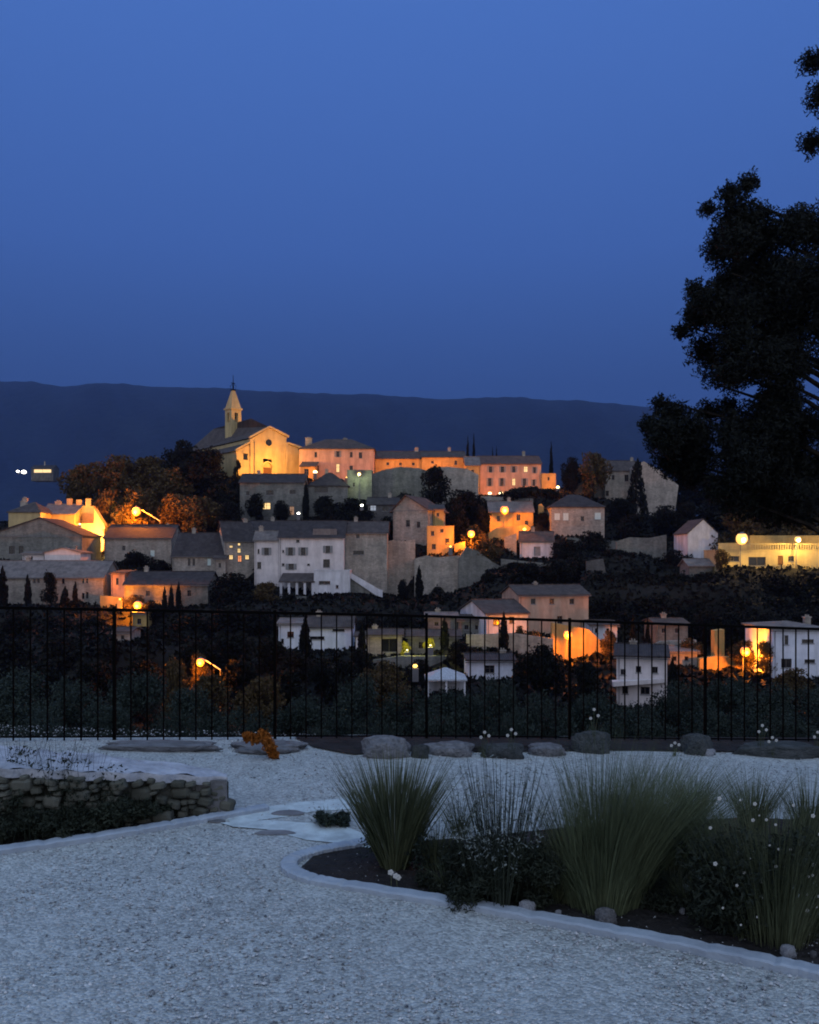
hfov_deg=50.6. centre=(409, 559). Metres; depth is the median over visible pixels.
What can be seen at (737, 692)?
olive tree
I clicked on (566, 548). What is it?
round tree
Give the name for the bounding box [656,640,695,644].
garden wall
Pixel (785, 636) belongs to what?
window
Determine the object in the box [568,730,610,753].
boulder
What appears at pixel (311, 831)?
path
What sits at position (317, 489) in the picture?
window
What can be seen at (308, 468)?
lean to
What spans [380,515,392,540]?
round tree
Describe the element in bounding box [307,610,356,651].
stone house
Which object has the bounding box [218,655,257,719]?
round tree
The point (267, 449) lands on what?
church
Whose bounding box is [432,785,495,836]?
plant
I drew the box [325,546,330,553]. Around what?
window
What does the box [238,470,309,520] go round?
stone house
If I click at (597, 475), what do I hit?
round tree
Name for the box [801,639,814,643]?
window
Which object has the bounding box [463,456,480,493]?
stone house
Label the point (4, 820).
bed plant
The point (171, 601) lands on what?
cypress
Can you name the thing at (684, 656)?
stone house
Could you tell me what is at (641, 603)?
round tree
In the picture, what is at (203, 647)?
round tree
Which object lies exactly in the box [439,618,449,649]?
cypress
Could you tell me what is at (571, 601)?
window
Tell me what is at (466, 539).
round tree
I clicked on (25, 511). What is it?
stone house
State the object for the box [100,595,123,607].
terrace wall
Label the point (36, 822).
bed plant
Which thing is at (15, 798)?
bed plant
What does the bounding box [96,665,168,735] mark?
olive tree
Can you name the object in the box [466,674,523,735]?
olive tree
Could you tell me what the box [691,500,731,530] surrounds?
round tree
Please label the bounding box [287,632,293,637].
window
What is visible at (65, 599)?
cypress
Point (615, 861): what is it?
tall grass clump
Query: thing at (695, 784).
plant
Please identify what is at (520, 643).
garden wall
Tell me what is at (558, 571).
round tree
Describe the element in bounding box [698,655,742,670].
garden wall
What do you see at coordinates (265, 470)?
door
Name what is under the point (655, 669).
window
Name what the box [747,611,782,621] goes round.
round tree
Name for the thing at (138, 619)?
stone house
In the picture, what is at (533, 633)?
round tree
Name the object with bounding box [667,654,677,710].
cypress
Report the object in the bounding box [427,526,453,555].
stone house
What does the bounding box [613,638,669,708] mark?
stone house
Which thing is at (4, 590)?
cypress
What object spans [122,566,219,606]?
stone house
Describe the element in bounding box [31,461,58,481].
farmhouse
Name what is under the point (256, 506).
round tree
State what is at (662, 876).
plant
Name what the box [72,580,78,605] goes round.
cypress
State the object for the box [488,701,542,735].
olive tree
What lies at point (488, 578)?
round tree
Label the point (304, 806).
pale path
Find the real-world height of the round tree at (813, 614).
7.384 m
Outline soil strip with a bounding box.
[296,737,818,753]
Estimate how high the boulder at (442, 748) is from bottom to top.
0.249 m
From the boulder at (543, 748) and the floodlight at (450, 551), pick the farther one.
the floodlight at (450, 551)
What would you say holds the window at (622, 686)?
in the stone house at (644, 664)
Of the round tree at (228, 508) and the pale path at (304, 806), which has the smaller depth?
the pale path at (304, 806)
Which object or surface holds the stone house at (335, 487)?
on the hillside ground at (648, 590)
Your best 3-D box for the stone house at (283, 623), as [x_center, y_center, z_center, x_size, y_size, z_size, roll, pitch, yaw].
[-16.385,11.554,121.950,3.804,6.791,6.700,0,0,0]
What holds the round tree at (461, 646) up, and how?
on the hillside ground at (648, 590)
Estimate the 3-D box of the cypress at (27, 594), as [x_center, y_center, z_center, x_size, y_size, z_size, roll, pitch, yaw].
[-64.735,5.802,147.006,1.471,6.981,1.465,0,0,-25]
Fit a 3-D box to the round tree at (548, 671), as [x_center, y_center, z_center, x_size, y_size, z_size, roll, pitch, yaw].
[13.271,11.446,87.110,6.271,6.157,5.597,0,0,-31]
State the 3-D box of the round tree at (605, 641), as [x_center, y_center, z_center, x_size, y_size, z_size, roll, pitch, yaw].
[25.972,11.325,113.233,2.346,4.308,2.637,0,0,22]
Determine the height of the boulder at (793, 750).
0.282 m
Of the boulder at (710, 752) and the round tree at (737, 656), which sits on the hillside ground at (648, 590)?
the round tree at (737, 656)
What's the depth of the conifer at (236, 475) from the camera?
194.44 m
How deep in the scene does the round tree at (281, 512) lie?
181.42 m
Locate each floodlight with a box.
[117,599,122,607]
[313,471,316,478]
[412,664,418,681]
[428,645,432,655]
[449,546,452,554]
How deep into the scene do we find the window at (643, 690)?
87.48 m
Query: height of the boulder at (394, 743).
0.375 m
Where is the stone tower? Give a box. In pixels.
[347,470,372,499]
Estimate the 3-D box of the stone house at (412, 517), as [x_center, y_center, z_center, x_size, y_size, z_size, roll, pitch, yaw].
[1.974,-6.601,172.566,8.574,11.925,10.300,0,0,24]
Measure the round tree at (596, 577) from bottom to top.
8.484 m
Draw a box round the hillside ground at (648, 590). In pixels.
[0,479,818,734]
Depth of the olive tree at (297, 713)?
29.69 m
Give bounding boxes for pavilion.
[424,667,466,696]
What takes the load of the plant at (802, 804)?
on the bed soil at (337, 864)
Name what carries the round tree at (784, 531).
on the hillside ground at (648, 590)
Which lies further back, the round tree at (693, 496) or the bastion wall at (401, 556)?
the round tree at (693, 496)
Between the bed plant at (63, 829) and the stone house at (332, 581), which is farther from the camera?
the stone house at (332, 581)
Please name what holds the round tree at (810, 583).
on the hillside ground at (648, 590)
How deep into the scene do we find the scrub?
133.25 m
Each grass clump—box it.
[319,743,472,871]
[511,719,748,915]
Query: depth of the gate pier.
104.80 m
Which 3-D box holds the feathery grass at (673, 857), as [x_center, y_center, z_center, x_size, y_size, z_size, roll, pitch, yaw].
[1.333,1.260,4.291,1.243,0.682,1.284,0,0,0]
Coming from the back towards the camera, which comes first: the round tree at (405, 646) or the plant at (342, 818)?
the round tree at (405, 646)
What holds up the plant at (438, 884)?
on the bed soil at (337, 864)
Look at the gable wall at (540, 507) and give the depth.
181.00 m
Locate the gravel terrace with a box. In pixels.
[0,737,818,1023]
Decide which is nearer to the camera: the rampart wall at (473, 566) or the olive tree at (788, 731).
the olive tree at (788, 731)
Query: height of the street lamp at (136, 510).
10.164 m
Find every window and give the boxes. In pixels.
[9,546,14,553]
[34,469,50,472]
[263,503,270,509]
[264,548,268,555]
[266,490,272,494]
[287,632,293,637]
[288,547,292,555]
[289,564,293,569]
[290,506,293,514]
[300,547,305,555]
[310,636,323,639]
[315,487,327,492]
[318,581,330,584]
[323,559,329,567]
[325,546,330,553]
[332,629,344,631]
[353,551,363,554]
[370,505,375,510]
[383,639,395,652]
[418,642,423,648]
[485,665,494,673]
[493,620,500,625]
[549,599,554,604]
[569,599,574,604]
[621,686,628,694]
[640,687,650,695]
[653,667,658,673]
[728,556,739,561]
[748,557,765,565]
[780,659,791,668]
[784,635,788,645]
[788,556,794,561]
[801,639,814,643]
[804,659,815,663]
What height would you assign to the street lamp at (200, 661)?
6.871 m
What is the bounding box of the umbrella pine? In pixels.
[498,485,559,506]
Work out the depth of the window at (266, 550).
156.10 m
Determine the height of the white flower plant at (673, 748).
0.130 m
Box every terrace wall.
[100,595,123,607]
[454,542,464,551]
[481,496,532,501]
[501,559,550,567]
[566,537,615,549]
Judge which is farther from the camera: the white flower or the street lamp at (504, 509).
the street lamp at (504, 509)
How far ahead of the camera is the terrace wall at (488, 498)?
193.00 m
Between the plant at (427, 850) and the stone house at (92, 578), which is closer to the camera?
the plant at (427, 850)
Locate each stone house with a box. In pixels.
[0,517,102,559]
[0,556,118,604]
[6,497,51,526]
[20,551,44,559]
[42,545,92,559]
[46,500,84,524]
[67,499,96,522]
[102,523,181,568]
[109,570,137,596]
[111,626,142,642]
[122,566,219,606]
[132,608,151,626]
[170,527,225,570]
[212,555,228,578]
[217,518,253,578]
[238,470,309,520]
[250,516,281,532]
[253,525,278,586]
[277,520,347,586]
[277,617,303,648]
[298,437,375,479]
[307,469,349,516]
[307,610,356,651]
[313,569,351,593]
[345,516,389,592]
[353,631,365,648]
[365,624,403,656]
[366,492,399,520]
[374,447,421,472]
[389,495,448,545]
[406,626,461,654]
[420,447,465,469]
[424,607,458,628]
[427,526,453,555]
[432,504,444,525]
[456,614,479,635]
[458,598,530,634]
[461,648,516,679]
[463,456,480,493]
[478,452,542,495]
[487,497,534,532]
[500,581,590,633]
[518,526,554,557]
[541,473,555,488]
[544,495,605,537]
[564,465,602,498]
[582,619,619,641]
[603,457,636,500]
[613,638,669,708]
[642,612,689,643]
[667,645,700,666]
[673,519,718,557]
[677,558,714,579]
[741,614,818,678]
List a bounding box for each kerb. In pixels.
[0,803,269,854]
[280,837,818,980]
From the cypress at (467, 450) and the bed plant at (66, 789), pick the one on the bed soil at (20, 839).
the bed plant at (66, 789)
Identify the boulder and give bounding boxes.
[98,740,222,751]
[230,739,307,754]
[361,735,410,758]
[411,744,429,758]
[424,740,474,757]
[480,742,523,759]
[528,742,565,756]
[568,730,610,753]
[680,733,715,755]
[705,749,715,755]
[731,740,818,759]
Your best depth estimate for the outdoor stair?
151.00 m
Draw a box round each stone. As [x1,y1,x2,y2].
[208,819,224,822]
[254,830,295,835]
[271,810,303,815]
[519,899,535,910]
[595,907,617,923]
[679,907,684,914]
[780,944,796,958]
[810,950,816,957]
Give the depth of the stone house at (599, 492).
208.00 m
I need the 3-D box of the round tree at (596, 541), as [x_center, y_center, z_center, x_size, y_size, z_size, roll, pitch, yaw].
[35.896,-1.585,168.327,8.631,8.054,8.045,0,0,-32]
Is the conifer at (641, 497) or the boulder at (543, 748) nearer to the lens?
the boulder at (543, 748)
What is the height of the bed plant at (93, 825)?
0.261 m
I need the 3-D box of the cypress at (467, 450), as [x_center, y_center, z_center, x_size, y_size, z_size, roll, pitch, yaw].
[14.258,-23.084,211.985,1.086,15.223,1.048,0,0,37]
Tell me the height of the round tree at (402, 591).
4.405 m
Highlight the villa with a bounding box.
[704,535,818,574]
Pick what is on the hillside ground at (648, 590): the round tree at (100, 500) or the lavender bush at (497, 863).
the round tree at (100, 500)
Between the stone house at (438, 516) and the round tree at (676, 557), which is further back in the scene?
the stone house at (438, 516)
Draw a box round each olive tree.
[0,665,58,735]
[0,704,75,735]
[19,675,121,735]
[67,700,150,735]
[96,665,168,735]
[142,708,206,735]
[158,684,231,735]
[210,705,279,734]
[264,689,332,734]
[320,673,400,734]
[349,711,395,734]
[375,686,443,734]
[412,707,471,734]
[432,682,497,735]
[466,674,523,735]
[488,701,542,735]
[497,689,579,735]
[546,686,627,735]
[609,700,664,736]
[629,677,722,736]
[687,672,758,736]
[732,682,818,736]
[749,707,818,736]
[762,683,818,736]
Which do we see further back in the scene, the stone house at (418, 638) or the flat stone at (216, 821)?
the stone house at (418, 638)
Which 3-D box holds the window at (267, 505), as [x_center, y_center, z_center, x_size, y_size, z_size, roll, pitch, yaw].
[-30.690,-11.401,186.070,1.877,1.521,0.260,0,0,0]
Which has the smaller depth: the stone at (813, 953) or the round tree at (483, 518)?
the stone at (813, 953)
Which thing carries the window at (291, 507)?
in the stone house at (274, 488)
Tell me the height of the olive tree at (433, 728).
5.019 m
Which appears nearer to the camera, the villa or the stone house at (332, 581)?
the villa
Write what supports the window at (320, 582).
in the stone house at (332, 581)
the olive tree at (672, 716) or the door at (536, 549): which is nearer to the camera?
the olive tree at (672, 716)
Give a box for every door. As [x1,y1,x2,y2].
[263,467,270,473]
[534,547,539,555]
[778,556,782,564]
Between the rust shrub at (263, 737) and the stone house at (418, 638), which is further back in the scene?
the stone house at (418, 638)
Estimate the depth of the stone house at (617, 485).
206.00 m
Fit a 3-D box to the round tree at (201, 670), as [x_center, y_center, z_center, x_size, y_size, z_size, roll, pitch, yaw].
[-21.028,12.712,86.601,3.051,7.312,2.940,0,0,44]
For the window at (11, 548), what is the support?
in the stone house at (41, 534)
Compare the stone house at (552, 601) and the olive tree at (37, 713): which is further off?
the stone house at (552, 601)
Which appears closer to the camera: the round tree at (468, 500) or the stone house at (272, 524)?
the stone house at (272, 524)
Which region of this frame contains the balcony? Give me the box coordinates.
[612,678,664,686]
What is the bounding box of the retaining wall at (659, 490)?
[630,461,677,515]
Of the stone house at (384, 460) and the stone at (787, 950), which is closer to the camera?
the stone at (787, 950)
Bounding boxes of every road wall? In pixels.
[373,656,452,668]
[551,622,613,658]
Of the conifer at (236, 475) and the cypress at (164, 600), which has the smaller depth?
the cypress at (164, 600)
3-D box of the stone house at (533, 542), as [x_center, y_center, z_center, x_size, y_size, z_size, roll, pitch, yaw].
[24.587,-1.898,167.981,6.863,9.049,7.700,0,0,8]
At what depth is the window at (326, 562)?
155.61 m
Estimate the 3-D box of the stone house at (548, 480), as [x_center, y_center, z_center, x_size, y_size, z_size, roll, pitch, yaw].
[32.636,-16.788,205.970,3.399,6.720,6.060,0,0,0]
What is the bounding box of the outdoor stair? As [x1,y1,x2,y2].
[350,573,382,596]
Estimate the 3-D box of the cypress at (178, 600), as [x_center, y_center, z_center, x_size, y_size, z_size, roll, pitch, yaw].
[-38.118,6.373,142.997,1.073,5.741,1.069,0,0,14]
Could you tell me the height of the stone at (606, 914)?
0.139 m
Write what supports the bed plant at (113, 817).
on the bed soil at (20, 839)
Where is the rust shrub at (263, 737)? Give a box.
[242,728,279,759]
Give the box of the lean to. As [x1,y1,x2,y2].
[299,462,318,480]
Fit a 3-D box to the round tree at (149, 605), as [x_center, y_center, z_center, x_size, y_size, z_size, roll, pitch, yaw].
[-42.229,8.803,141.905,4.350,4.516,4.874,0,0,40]
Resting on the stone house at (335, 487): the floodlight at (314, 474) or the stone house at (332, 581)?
the floodlight at (314, 474)
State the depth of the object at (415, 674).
89.65 m
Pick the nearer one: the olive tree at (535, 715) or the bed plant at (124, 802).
the bed plant at (124, 802)
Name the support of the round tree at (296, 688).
on the hillside ground at (648, 590)
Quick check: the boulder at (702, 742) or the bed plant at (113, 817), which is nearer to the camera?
the bed plant at (113, 817)
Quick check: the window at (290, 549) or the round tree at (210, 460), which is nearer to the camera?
the window at (290, 549)
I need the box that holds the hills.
[0,381,818,520]
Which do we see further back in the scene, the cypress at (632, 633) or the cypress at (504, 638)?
the cypress at (632, 633)
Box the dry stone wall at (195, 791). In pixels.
[0,745,235,836]
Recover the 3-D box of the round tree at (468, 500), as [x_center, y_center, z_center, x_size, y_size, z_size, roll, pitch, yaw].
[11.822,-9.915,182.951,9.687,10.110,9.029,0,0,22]
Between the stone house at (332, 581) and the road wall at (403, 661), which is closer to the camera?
the road wall at (403, 661)
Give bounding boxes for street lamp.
[132,506,159,520]
[134,600,142,608]
[197,657,220,710]
[357,472,360,500]
[468,530,474,546]
[500,505,508,526]
[564,629,571,659]
[736,532,747,565]
[740,646,749,670]
[795,536,800,564]
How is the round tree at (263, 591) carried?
on the hillside ground at (648, 590)
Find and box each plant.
[0,716,57,816]
[0,755,28,815]
[0,804,26,844]
[1,798,57,839]
[2,730,90,797]
[6,733,101,810]
[14,754,82,811]
[36,739,134,827]
[38,794,90,838]
[40,759,100,808]
[66,793,121,833]
[100,784,144,828]
[127,778,160,823]
[150,791,177,818]
[302,805,352,827]
[357,814,476,870]
[414,856,478,893]
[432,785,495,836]
[478,731,493,756]
[504,728,516,749]
[512,877,580,909]
[587,708,604,743]
[638,867,705,915]
[653,853,704,896]
[659,762,730,819]
[670,741,680,756]
[712,758,802,831]
[752,761,818,841]
[754,724,768,747]
[768,736,780,757]
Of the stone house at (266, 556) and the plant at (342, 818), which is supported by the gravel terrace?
the plant at (342, 818)
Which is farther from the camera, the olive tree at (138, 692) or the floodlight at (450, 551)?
the floodlight at (450, 551)
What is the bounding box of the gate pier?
[711,629,723,655]
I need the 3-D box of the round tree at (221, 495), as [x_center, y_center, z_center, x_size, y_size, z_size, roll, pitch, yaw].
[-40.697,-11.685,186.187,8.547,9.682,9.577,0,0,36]
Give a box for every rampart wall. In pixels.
[414,555,459,596]
[458,547,500,587]
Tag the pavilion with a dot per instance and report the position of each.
(448, 674)
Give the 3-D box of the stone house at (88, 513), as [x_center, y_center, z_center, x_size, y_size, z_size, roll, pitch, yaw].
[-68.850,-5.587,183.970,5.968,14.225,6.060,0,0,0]
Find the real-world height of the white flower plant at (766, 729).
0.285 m
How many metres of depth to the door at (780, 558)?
141.13 m
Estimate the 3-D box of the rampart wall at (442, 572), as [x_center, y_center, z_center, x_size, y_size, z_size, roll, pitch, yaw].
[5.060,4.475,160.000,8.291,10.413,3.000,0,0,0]
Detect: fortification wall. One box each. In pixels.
[373,467,429,496]
[430,467,477,503]
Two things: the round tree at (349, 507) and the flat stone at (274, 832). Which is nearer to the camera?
the flat stone at (274, 832)
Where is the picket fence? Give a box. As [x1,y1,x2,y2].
[773,565,817,568]
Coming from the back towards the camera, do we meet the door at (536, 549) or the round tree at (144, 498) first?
the round tree at (144, 498)
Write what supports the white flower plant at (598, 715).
on the gravel terrace
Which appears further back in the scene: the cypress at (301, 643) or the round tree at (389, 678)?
the cypress at (301, 643)
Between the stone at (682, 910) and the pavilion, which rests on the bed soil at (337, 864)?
the stone at (682, 910)
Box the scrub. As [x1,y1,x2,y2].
[0,476,818,735]
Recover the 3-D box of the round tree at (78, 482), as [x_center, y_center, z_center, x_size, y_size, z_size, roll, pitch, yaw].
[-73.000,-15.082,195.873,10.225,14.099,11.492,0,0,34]
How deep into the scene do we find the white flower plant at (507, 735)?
7.10 m
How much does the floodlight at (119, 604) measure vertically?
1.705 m
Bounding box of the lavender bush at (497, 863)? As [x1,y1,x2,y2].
[437,745,571,913]
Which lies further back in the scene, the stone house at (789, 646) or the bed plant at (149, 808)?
the stone house at (789, 646)
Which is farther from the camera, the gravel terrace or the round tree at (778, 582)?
the round tree at (778, 582)
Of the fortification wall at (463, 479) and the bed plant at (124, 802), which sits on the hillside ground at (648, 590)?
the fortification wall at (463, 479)
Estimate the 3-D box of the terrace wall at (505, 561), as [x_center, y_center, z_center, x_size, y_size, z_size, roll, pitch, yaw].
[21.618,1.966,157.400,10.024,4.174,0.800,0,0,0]
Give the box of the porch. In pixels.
[279,573,314,594]
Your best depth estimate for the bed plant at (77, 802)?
5.05 m
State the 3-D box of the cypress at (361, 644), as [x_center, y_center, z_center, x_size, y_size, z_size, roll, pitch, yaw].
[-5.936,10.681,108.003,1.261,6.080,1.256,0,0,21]
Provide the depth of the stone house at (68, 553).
156.00 m
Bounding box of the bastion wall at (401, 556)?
[388,539,414,595]
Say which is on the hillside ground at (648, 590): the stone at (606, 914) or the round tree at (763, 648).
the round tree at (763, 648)
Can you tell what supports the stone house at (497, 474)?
on the hillside ground at (648, 590)
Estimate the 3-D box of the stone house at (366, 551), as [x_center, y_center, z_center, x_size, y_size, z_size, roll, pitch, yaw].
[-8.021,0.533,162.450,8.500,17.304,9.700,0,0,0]
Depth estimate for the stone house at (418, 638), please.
116.00 m
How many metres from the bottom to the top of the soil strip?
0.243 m
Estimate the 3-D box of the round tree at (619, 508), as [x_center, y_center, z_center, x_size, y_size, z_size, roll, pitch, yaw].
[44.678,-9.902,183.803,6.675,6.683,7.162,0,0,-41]
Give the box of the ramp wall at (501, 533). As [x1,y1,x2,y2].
[488,525,530,540]
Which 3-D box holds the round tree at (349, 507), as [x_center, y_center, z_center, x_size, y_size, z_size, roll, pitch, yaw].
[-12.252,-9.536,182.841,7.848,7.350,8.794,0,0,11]
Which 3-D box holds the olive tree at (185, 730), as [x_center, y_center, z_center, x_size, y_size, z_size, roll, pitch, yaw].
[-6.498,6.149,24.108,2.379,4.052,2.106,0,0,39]
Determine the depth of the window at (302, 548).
155.68 m
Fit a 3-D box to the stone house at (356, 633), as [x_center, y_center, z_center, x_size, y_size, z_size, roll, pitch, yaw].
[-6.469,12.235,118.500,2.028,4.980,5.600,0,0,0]
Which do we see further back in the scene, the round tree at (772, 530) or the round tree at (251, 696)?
the round tree at (772, 530)
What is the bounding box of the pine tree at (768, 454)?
[636,45,818,534]
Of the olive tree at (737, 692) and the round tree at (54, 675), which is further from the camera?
the round tree at (54, 675)
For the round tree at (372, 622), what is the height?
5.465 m
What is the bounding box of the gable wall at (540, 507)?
[538,504,543,513]
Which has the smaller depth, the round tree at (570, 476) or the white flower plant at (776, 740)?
the white flower plant at (776, 740)
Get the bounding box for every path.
[221,820,369,847]
[227,798,359,821]
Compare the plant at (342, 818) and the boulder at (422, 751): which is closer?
the plant at (342, 818)
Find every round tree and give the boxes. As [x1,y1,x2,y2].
[7,658,69,713]
[39,569,57,604]
[56,462,108,505]
[67,657,111,716]
[71,615,109,628]
[87,454,144,495]
[90,493,119,524]
[92,488,126,522]
[102,503,143,532]
[110,658,168,720]
[113,501,153,523]
[116,484,163,523]
[118,549,153,569]
[120,594,143,608]
[123,455,165,489]
[141,599,164,622]
[148,559,171,570]
[150,467,196,515]
[150,493,191,525]
[160,439,206,493]
[160,654,190,719]
[176,495,225,531]
[176,638,222,674]
[177,445,229,495]
[186,671,235,733]
[189,650,214,689]
[202,483,241,515]
[207,630,256,675]
[208,571,257,604]
[216,499,245,523]
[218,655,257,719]
[232,674,286,733]
[244,492,264,519]
[252,581,280,600]
[265,668,308,720]
[270,592,303,603]
[272,500,291,520]
[313,495,341,517]
[313,507,345,520]
[334,497,367,520]
[346,508,374,520]
[346,648,373,673]
[355,616,387,637]
[360,660,414,714]
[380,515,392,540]
[397,579,410,599]
[401,641,410,655]
[404,658,433,681]
[418,464,451,503]
[423,638,434,650]
[444,489,487,529]
[445,503,469,538]
[445,639,476,666]
[461,524,487,546]
[469,538,503,563]
[473,505,491,533]
[481,573,497,583]
[499,560,519,572]
[506,560,542,583]
[511,643,573,693]
[512,625,526,634]
[526,630,542,636]
[534,511,548,525]
[537,560,576,583]
[550,538,581,558]
[560,456,581,492]
[565,555,590,581]
[567,657,603,713]
[570,530,611,551]
[578,451,613,497]
[585,573,612,589]
[588,591,634,618]
[599,630,617,655]
[601,547,636,556]
[604,497,636,522]
[614,594,672,624]
[615,511,653,538]
[640,534,656,537]
[647,505,686,534]
[653,570,692,582]
[656,549,692,566]
[666,611,691,626]
[673,472,721,510]
[679,638,702,659]
[690,571,719,581]
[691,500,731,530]
[709,510,769,549]
[709,611,745,646]
[714,548,731,569]
[726,640,755,669]
[728,572,771,596]
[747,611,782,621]
[752,639,777,673]
[755,519,780,534]
[762,571,807,607]
[771,667,814,708]
[773,521,817,534]
[788,572,818,605]
[791,606,818,625]
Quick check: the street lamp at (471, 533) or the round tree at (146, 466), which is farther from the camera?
the round tree at (146, 466)
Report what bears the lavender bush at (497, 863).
on the bed soil at (337, 864)
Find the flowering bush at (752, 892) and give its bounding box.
[655,772,818,950]
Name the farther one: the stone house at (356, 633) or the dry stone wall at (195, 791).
the stone house at (356, 633)
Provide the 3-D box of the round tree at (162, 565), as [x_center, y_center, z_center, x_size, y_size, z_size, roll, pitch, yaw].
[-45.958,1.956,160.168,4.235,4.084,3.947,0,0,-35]
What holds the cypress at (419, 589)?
on the hillside ground at (648, 590)
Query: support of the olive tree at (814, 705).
on the hillside ground at (648, 590)
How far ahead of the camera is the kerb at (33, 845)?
4.99 m
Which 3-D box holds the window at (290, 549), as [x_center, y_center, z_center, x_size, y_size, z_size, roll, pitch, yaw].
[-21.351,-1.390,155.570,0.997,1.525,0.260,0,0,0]
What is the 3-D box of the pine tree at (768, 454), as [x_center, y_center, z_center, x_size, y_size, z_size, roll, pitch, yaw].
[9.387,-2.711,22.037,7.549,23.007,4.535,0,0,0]
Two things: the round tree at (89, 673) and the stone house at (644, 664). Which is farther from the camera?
the stone house at (644, 664)
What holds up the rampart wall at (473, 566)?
on the hillside ground at (648, 590)
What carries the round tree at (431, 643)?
on the hillside ground at (648, 590)
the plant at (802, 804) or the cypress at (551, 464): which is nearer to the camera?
the plant at (802, 804)
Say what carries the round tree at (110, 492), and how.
on the hillside ground at (648, 590)
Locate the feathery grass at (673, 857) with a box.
[559,743,805,887]
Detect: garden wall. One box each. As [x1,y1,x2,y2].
[466,633,552,655]
[504,534,515,554]
[586,559,605,573]
[616,535,665,559]
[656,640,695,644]
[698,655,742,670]
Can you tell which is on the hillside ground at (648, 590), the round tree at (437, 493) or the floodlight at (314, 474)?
the round tree at (437, 493)
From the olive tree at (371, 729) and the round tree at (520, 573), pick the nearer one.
the olive tree at (371, 729)
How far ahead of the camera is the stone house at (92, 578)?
150.24 m
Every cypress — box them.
[0,565,8,603]
[23,574,32,603]
[60,586,70,606]
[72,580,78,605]
[162,586,167,612]
[168,584,173,608]
[175,582,181,609]
[298,616,312,657]
[302,480,309,519]
[357,621,365,656]
[415,565,423,599]
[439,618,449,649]
[466,439,468,455]
[472,435,474,455]
[500,610,508,651]
[549,443,552,472]
[630,616,635,640]
[645,619,650,642]
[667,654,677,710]
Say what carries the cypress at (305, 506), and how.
on the hillside ground at (648, 590)
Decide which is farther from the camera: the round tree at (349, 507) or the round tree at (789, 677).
the round tree at (349, 507)
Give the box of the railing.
[0,606,818,741]
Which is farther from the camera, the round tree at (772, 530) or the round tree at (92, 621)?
the round tree at (772, 530)
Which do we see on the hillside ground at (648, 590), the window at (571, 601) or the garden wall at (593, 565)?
the garden wall at (593, 565)
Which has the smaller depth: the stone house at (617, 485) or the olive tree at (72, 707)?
the olive tree at (72, 707)
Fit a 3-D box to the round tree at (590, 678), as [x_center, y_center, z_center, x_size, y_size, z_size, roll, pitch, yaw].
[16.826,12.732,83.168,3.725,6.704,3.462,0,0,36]
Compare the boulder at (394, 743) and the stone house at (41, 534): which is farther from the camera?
the stone house at (41, 534)
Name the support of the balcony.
attached to the stone house at (644, 664)
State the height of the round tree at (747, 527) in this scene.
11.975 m
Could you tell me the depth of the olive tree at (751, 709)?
28.54 m
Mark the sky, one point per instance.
(433, 199)
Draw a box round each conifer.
[230,459,241,506]
[626,458,649,517]
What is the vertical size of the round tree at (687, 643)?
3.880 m
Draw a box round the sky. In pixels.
[0,0,818,412]
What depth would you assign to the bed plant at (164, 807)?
5.22 m
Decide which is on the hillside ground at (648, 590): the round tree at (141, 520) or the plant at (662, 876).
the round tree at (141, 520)
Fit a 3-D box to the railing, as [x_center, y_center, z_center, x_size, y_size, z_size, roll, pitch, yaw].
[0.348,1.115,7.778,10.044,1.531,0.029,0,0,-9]
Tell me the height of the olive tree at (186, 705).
4.588 m
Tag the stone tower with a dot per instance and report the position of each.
(366, 483)
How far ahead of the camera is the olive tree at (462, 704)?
29.71 m
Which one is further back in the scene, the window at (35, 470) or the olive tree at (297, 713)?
the window at (35, 470)
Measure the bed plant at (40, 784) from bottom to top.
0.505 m
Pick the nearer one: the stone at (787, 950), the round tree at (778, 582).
the stone at (787, 950)
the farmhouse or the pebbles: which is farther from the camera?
the farmhouse
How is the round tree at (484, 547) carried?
on the hillside ground at (648, 590)
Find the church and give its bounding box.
[190,382,301,477]
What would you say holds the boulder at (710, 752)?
on the gravel terrace
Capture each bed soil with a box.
[0,814,189,844]
[302,818,818,964]
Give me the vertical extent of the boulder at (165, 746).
0.134 m
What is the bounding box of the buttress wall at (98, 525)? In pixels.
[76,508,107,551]
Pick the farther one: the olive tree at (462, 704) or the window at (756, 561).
the window at (756, 561)
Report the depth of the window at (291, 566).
155.68 m
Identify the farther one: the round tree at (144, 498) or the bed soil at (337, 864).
the round tree at (144, 498)
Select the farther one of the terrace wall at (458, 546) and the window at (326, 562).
the terrace wall at (458, 546)
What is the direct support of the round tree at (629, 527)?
on the hillside ground at (648, 590)
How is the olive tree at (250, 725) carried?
on the hillside ground at (648, 590)
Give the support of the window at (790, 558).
in the villa
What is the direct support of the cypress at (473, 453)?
on the hillside ground at (648, 590)
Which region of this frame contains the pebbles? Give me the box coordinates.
[0,724,818,1023]
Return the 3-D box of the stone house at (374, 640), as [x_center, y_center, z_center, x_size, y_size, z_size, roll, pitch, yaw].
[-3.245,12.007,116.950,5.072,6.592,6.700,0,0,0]
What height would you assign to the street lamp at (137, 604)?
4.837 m
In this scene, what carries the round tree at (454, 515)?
on the hillside ground at (648, 590)
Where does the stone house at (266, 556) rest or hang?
on the hillside ground at (648, 590)
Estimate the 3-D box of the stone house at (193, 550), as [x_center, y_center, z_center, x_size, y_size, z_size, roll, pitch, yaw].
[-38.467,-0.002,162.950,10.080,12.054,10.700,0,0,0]

